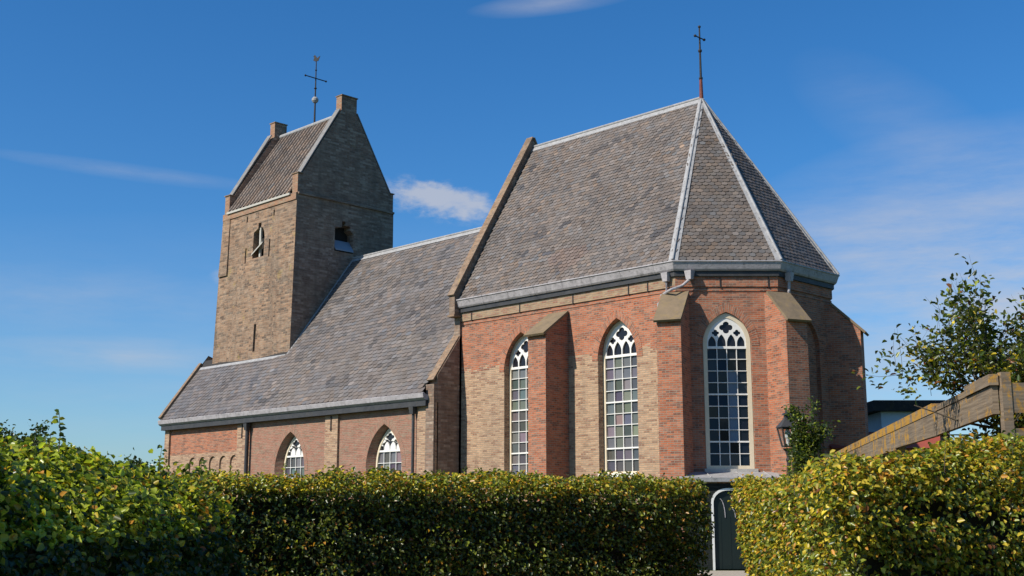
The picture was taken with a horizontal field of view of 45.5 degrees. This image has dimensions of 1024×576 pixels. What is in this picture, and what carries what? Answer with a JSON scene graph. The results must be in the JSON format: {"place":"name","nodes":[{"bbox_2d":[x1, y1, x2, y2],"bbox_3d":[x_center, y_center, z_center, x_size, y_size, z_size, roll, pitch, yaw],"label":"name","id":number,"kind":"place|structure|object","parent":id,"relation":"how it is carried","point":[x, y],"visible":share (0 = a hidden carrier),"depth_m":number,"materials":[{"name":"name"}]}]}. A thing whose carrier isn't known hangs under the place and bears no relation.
{"place":"outdoors","nodes":[
{"label":"outdoors","id":0,"kind":"place"},
{"bbox_2d":[0,0,1023,479],"label":"sky","id":1,"kind":"structure","parent":0,"point":[892,131],"materials":[{"name":"blue"}]},
{"bbox_2d":[699,569,744,570],"bbox_3d":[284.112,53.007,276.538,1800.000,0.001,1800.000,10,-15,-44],"label":"ground","id":2,"kind":"structure","parent":0,"point":[726,570],"depth_m":35.64,"materials":[{"name":"green stone"}]},
{"bbox_2d":[0,419,53,445],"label":"tree","id":3,"kind":"object","parent":2,"relation":"on","point":[33,436],"visible":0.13,"depth_m":61.80,"materials":[{"name":"green plant"}]},
{"bbox_2d":[0,409,257,575],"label":"hedge","id":4,"kind":"object","parent":2,"relation":"on","point":[71,510],"visible":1,"depth_m":8.21,"materials":[{"name":"green plant"}]},
{"bbox_2d":[123,447,154,467],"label":"tree","id":5,"kind":"object","parent":2,"relation":"on","point":[138,463],"depth_m":65.58,"materials":[{"name":"green plant"}]},
{"bbox_2d":[144,463,714,575],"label":"hedge","id":6,"kind":"object","parent":2,"relation":"on","point":[297,531],"visible":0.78,"depth_m":13.73,"materials":[{"name":"green plant"}]},
{"bbox_2d":[158,25,868,569],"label":"church","id":7,"kind":"structure","parent":2,"relation":"on","point":[648,293],"depth_m":43.74,"materials":[{"name":"beige brick"}]},
{"bbox_2d":[284,437,303,480],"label":"window","id":8,"kind":"structure","parent":7,"relation":"in","point":[294,459],"depth_m":50.46,"materials":[{"name":"beige paint"}]},
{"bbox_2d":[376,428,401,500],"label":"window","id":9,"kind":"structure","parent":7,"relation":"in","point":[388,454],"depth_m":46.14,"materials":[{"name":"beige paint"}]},
{"bbox_2d":[509,336,527,474],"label":"window","id":10,"kind":"structure","parent":7,"relation":"in","point":[518,367],"depth_m":43.14,"materials":[{"name":"white glass"}]},
{"bbox_2d":[603,321,638,473],"bbox_3d":[3.629,3.525,39.777,0.110,5.000,1.596,10,-15,-44],"label":"window","id":11,"kind":"structure","parent":7,"relation":"in","point":[621,448],"depth_m":39.85,"materials":[{"name":"white glass"}]},
{"bbox_2d":[703,313,754,468],"bbox_3d":[6.712,3.182,37.970,1.480,4.855,0.110,0,-11,0],"label":"window","id":12,"kind":"structure","parent":7,"relation":"in","point":[728,409],"depth_m":37.94,"materials":[{"name":"white glass"}]},
{"bbox_2d":[711,488,751,569],"bbox_3d":[6.727,7.110,36.012,1.672,2.377,0.145,0,-11,0],"label":"door","id":13,"kind":"structure","parent":7,"relation":"in","point":[726,555],"depth_m":36.00,"materials":[{"name":"green paint"}]},
{"bbox_2d":[776,410,794,473],"bbox_3d":[4.920,3.871,21.555,0.333,3.463,0.333,1,-11,-6],"label":"street lamp","id":14,"kind":"object","parent":2,"relation":"on","point":[784,423],"visible":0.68,"depth_m":21.73,"materials":[{"name":"metal"}]},
{"bbox_2d":[781,396,839,473],"bbox_3d":[5.139,3.686,20.997,1.141,3.626,0.991,1,-11,-5],"label":"shrub","id":15,"kind":"object","parent":2,"relation":"on","point":[805,446],"visible":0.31,"depth_m":21.08,"materials":[{"name":"green plant"}]},
{"bbox_2d":[727,429,1023,575],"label":"hedge","id":16,"kind":"object","parent":2,"relation":"on","point":[894,513],"visible":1,"depth_m":8.97,"materials":[{"name":"green plant"}]},
{"bbox_2d":[829,432,939,458],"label":"outbuilding","id":17,"kind":"structure","parent":2,"relation":"on","point":[922,444],"depth_m":39.40,"materials":[{"name":"red brick"}]},
{"bbox_2d":[833,372,1023,490],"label":"timber fence","id":18,"kind":"object","parent":2,"relation":"on","point":[978,400],"visible":0.43,"depth_m":12.72,"materials":[{"name":"brown wood"}]},
{"bbox_2d":[850,253,1023,472],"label":"tree","id":19,"kind":"object","parent":2,"relation":"on","point":[987,360],"visible":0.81,"depth_m":12.54,"materials":[{"name":"green plant"}]},
{"bbox_2d":[697,571,748,575],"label":"path","id":20,"kind":"structure","parent":0,"point":[728,573],"depth_m":33.69,"materials":[{"name":"beige concrete"}]},
{"bbox_2d":[867,400,944,431],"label":"shed","id":21,"kind":"structure","parent":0,"point":[882,414],"depth_m":46.23,"materials":[{"name":"wood"}]}
]}

